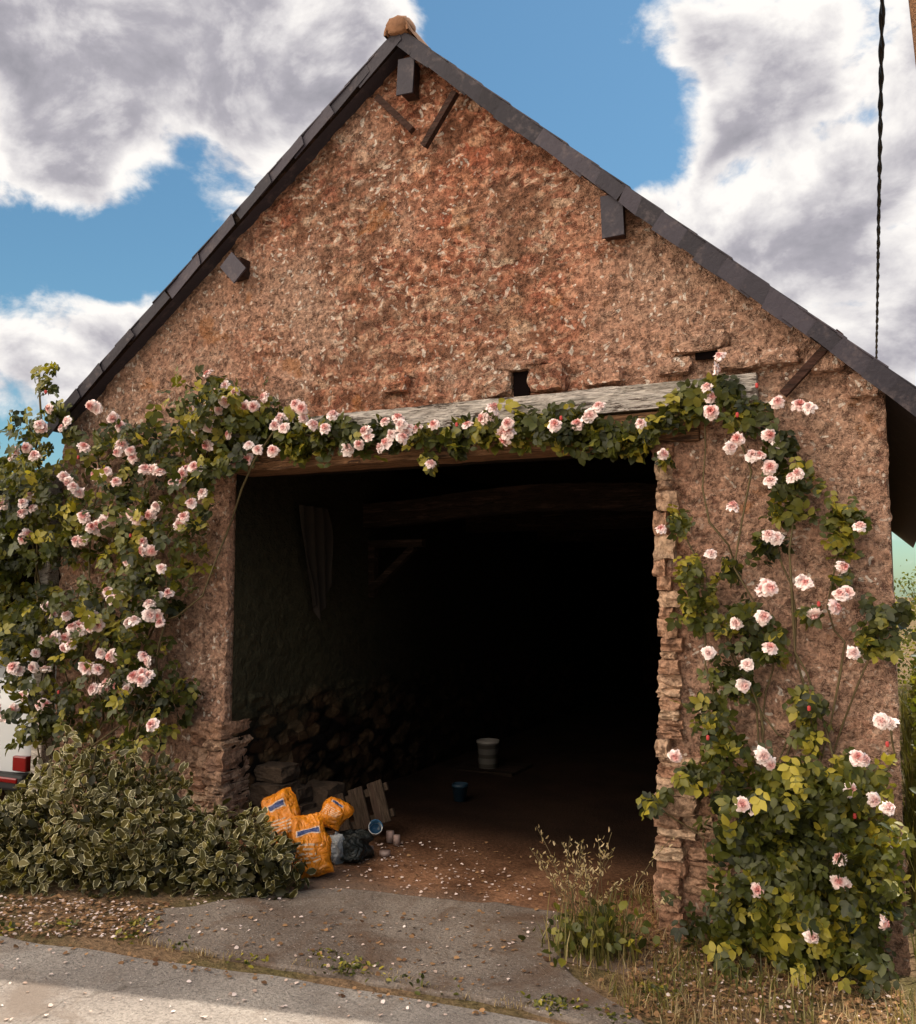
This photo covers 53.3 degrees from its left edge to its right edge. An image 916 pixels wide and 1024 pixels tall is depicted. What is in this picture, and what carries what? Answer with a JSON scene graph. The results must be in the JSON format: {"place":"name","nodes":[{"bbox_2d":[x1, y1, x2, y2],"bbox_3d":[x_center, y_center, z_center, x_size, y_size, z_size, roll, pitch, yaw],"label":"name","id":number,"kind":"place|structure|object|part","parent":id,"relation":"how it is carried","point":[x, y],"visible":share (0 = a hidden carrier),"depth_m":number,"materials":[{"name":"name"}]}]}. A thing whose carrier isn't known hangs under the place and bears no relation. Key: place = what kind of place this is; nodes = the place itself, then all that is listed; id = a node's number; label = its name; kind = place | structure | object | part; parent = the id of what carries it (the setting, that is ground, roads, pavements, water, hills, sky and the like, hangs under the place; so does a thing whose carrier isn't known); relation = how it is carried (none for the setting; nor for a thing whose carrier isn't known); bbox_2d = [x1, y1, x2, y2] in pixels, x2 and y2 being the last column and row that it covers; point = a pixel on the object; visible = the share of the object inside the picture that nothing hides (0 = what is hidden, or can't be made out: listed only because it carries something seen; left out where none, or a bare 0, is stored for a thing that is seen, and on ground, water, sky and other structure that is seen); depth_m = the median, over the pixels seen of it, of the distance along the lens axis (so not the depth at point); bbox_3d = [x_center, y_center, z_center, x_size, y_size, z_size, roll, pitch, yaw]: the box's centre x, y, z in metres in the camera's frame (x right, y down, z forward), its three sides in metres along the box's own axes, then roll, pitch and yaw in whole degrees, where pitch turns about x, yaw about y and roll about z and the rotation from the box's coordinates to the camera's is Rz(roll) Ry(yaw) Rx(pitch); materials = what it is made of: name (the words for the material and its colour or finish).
{"place":"outdoors","nodes":[
{"label":"outdoors","id":0,"kind":"place"},
{"bbox_2d":[0,936,549,1023],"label":"road","id":1,"kind":"structure","parent":0,"point":[163,988],"depth_m":4.27,"materials":[{"name":"grey asphalt"}]},
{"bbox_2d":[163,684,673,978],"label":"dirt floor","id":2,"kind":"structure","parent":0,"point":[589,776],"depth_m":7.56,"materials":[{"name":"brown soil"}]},
{"bbox_2d":[262,786,303,843],"bbox_3d":[-1.215,2.161,6.402,0.325,0.436,0.236,-24,-33,3],"label":"compost bag","id":3,"kind":"object","parent":2,"relation":"on","point":[283,805],"visible":0.54,"depth_m":6.35,"materials":[{"name":"orange plastic"}]},
{"bbox_2d":[290,852,297,871],"bbox_3d":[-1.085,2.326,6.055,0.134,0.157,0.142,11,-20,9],"label":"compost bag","id":4,"kind":"object","parent":2,"relation":"on","point":[296,855],"visible":0.09,"depth_m":6.02,"materials":[{"name":"orange plastic"}]},
{"bbox_2d":[248,760,346,833],"bbox_3d":[-1.245,2.225,7.200,0.511,0.534,0.734,-2,-6,25],"label":"stone pile","id":5,"kind":"object","parent":2,"relation":"on","point":[273,776],"visible":0.38,"depth_m":7.05,"materials":[{"name":"stone"}]},
{"bbox_2d":[289,809,333,877],"bbox_3d":[-0.965,2.210,6.060,0.284,0.414,0.237,-11,-24,-4],"label":"compost bag","id":6,"kind":"object","parent":2,"relation":"on","point":[310,833],"visible":0.91,"depth_m":6.00,"materials":[{"name":"orange plastic"}]},
{"bbox_2d":[330,832,344,863],"bbox_3d":[-0.841,2.336,6.337,0.155,0.218,0.177,-2,-6,25],"label":"plastic bag","id":7,"kind":"object","parent":2,"relation":"on","point":[337,853],"visible":0.69,"depth_m":6.29,"materials":[{"name":"white plastic"}]},
{"bbox_2d":[330,828,371,862],"bbox_3d":[-0.749,2.357,6.414,0.302,0.234,0.266,-2,-6,25],"label":"rubbish sack","id":8,"kind":"object","parent":2,"relation":"on","point":[357,847],"visible":0.78,"depth_m":6.33,"materials":[{"name":"black plastic"}]},
{"bbox_2d":[321,796,350,831],"bbox_3d":[-0.879,2.143,6.503,0.228,0.166,0.206,22,45,15],"label":"compost bag","id":9,"kind":"object","parent":8,"relation":"on","point":[339,812],"visible":0.84,"depth_m":6.45,"materials":[{"name":"orange plastic"}]},
{"bbox_2d":[332,779,395,832],"bbox_3d":[-0.740,2.288,7.041,0.480,0.320,0.072,-21,-25,6],"label":"wooden pallet","id":10,"kind":"object","parent":2,"relation":"on","point":[374,791],"visible":0.65,"depth_m":7.00,"materials":[{"name":"brown wood"}]},
{"bbox_2d":[369,845,373,854],"bbox_3d":[-0.640,2.421,6.540,0.070,0.050,0.070,-2,-6,25],"label":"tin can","id":11,"kind":"object","parent":2,"relation":"on","point":[371,851],"visible":0.23,"depth_m":6.52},
{"bbox_2d":[368,819,382,835],"bbox_3d":[-0.616,2.356,6.812,0.106,0.142,0.158,1,-5,-6],"label":"paint tin","id":12,"kind":"object","parent":2,"relation":"on","point":[375,827],"visible":1,"depth_m":6.86,"materials":[{"name":"blue metal"}]},
{"bbox_2d":[379,849,390,856],"bbox_3d":[-0.521,2.433,6.520,0.080,0.030,0.080,-2,-6,25],"label":"tin can","id":13,"kind":"object","parent":2,"relation":"on","point":[384,852],"visible":1,"depth_m":6.50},
{"bbox_2d":[386,830,393,842],"bbox_3d":[-0.508,2.432,6.845,0.060,0.080,0.060,-2,-6,25],"label":"tin can","id":14,"kind":"object","parent":2,"relation":"on","point":[389,835],"visible":0.96,"depth_m":6.82,"materials":[{"name":"silver metal"}]},
{"bbox_2d":[393,834,399,845],"bbox_3d":[-0.455,2.434,6.783,0.050,0.070,0.050,-2,-6,25],"label":"tin can","id":15,"kind":"object","parent":2,"relation":"on","point":[396,839],"visible":1,"depth_m":6.76,"materials":[{"name":"silver metal"}]},
{"bbox_2d":[452,782,467,801],"bbox_3d":[0.018,2.512,8.194,0.148,0.150,0.148,-2,-6,25],"label":"bucket","id":16,"kind":"object","parent":2,"relation":"on","point":[459,789],"visible":1,"depth_m":8.14,"materials":[{"name":"blue plastic"}]},
{"bbox_2d":[450,759,532,776],"bbox_3d":[0.358,2.714,9.688,0.700,0.040,0.600,-2,-6,25],"label":"board","id":17,"kind":"object","parent":2,"relation":"on","point":[508,769],"visible":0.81,"depth_m":9.55,"materials":[{"name":"brown wood"}]},
{"bbox_2d":[476,738,498,768],"bbox_3d":[0.315,2.542,9.612,0.244,0.280,0.244,-2,-6,25],"label":"paint bucket","id":18,"kind":"object","parent":17,"relation":"on","point":[487,748],"visible":1,"depth_m":9.52,"materials":[{"name":"white plastic"}]},
{"bbox_2d":[517,824,681,976],"bbox_3d":[0.698,2.051,4.973,0.880,0.702,0.789,0,-5,-3],"label":"weed clump","id":19,"kind":"object","parent":2,"relation":"on","point":[612,939],"visible":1,"depth_m":4.88,"materials":[{"name":"green plant"}]},
{"bbox_2d":[0,597,915,1023],"bbox_3d":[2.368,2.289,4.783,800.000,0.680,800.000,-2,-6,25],"label":"ground","id":20,"kind":"structure","parent":0,"point":[106,943],"depth_m":4.75,"materials":[{"name":"brown soil"}]},
{"bbox_2d":[0,647,56,791],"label":"parked car","id":21,"kind":"object","parent":20,"relation":"on","point":[15,766],"visible":0.05,"depth_m":8.61,"materials":[{"name":"white paint"}]},
{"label":"windows","id":22,"kind":"part","parent":21,"relation":"part of","materials":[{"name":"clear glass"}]},
{"bbox_2d":[0,463,63,808],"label":"lean to shed","id":23,"kind":"object","parent":20,"relation":"on","point":[45,575],"visible":0.05,"depth_m":7.69,"materials":[{"name":"stone"}]},
{"bbox_2d":[0,720,316,901],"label":"variegated shrub","id":24,"kind":"object","parent":20,"relation":"on","point":[196,849],"visible":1,"depth_m":5.72,"materials":[{"name":"green plant"}]},
{"bbox_2d":[0,916,684,1023],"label":"weeds","id":25,"kind":"object","parent":20,"relation":"on","point":[541,1003],"visible":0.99,"depth_m":4.58,"materials":[{"name":"green plant"}]},
{"bbox_2d":[133,935,558,1010],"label":"seam grass","id":26,"kind":"structure","parent":20,"relation":"on","point":[201,952],"depth_m":4.66,"materials":[{"name":"green plant"}]},
{"bbox_2d":[142,888,644,1023],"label":"concrete apron","id":27,"kind":"object","parent":20,"relation":"on","point":[557,980],"visible":0.84,"depth_m":4.93,"materials":[{"name":"grey concrete"}]},
{"bbox_2d":[0,361,888,818],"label":"climbing rose","id":28,"kind":"object","parent":20,"relation":"on","point":[198,437],"visible":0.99,"depth_m":6.79,"materials":[{"name":"green plant"}]},
{"bbox_2d":[0,841,899,1021],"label":"fallen petals","id":29,"kind":"object","parent":20,"relation":"on","point":[286,979],"visible":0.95,"depth_m":5.03,"materials":[{"name":"pink plant"}]},
{"bbox_2d":[0,841,908,1023],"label":"leaf litter","id":30,"kind":"object","parent":20,"relation":"on","point":[412,935],"visible":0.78,"depth_m":4.78,"materials":[{"name":"brown plant"}]},
{"bbox_2d":[47,15,915,975],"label":"stone barn","id":31,"kind":"structure","parent":20,"relation":"on","point":[415,229],"depth_m":6.67,"materials":[{"name":"stone"}]},
{"bbox_2d":[299,505,332,620],"bbox_3d":[-1.211,0.441,7.739,0.092,0.969,0.464,-2,-6,25],"label":"hanging sack","id":32,"kind":"object","parent":31,"relation":"hanging from","point":[316,528],"visible":1,"depth_m":7.79,"materials":[{"name":"brown fabric"}]},
{"bbox_2d":[368,539,425,596],"bbox_3d":[-0.590,0.533,8.621,0.600,0.540,0.080,-2,-6,25],"label":"wall bracket","id":33,"kind":"object","parent":31,"relation":"attached to","point":[375,582],"depth_m":8.64,"materials":[{"name":"brown wood"}]},
{"bbox_2d":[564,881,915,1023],"bbox_3d":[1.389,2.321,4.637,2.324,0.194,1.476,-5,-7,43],"label":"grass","id":34,"kind":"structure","parent":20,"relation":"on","point":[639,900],"depth_m":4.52,"materials":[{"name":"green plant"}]},
{"bbox_2d":[566,878,915,1023],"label":"dry grass","id":35,"kind":"structure","parent":20,"relation":"on","point":[677,1011],"depth_m":4.42,"materials":[{"name":"beige plant"}]},
{"bbox_2d":[620,352,915,1000],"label":"climbing rose","id":36,"kind":"object","parent":20,"relation":"on","point":[808,844],"visible":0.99,"depth_m":4.85,"materials":[{"name":"green plant"}]},
{"bbox_2d":[894,559,915,869],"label":"hedge","id":37,"kind":"object","parent":20,"relation":"on","point":[912,692],"visible":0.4,"depth_m":17.44,"materials":[{"name":"green plant"}]},
{"bbox_2d":[908,0,915,63],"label":"utility pole","id":38,"kind":"object","parent":20,"relation":"on","point":[912,6],"depth_m":8.35,"materials":[{"name":"brown wood"}]},
{"bbox_2d":[875,0,885,358],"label":"overhead cable","id":39,"kind":"object","parent":38,"relation":"attached to","point":[882,13],"visible":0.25,"depth_m":9.21,"materials":[{"name":"black rubber"}]},
{"bbox_2d":[0,0,915,596],"label":"sky","id":40,"kind":"structure","parent":0,"point":[131,131],"materials":[{"name":"blue"}]},
{"bbox_2d":[898,682,915,957],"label":"tall grass","id":41,"kind":"structure","parent":0,"point":[909,769],"depth_m":8.57,"materials":[{"name":"green plant"}]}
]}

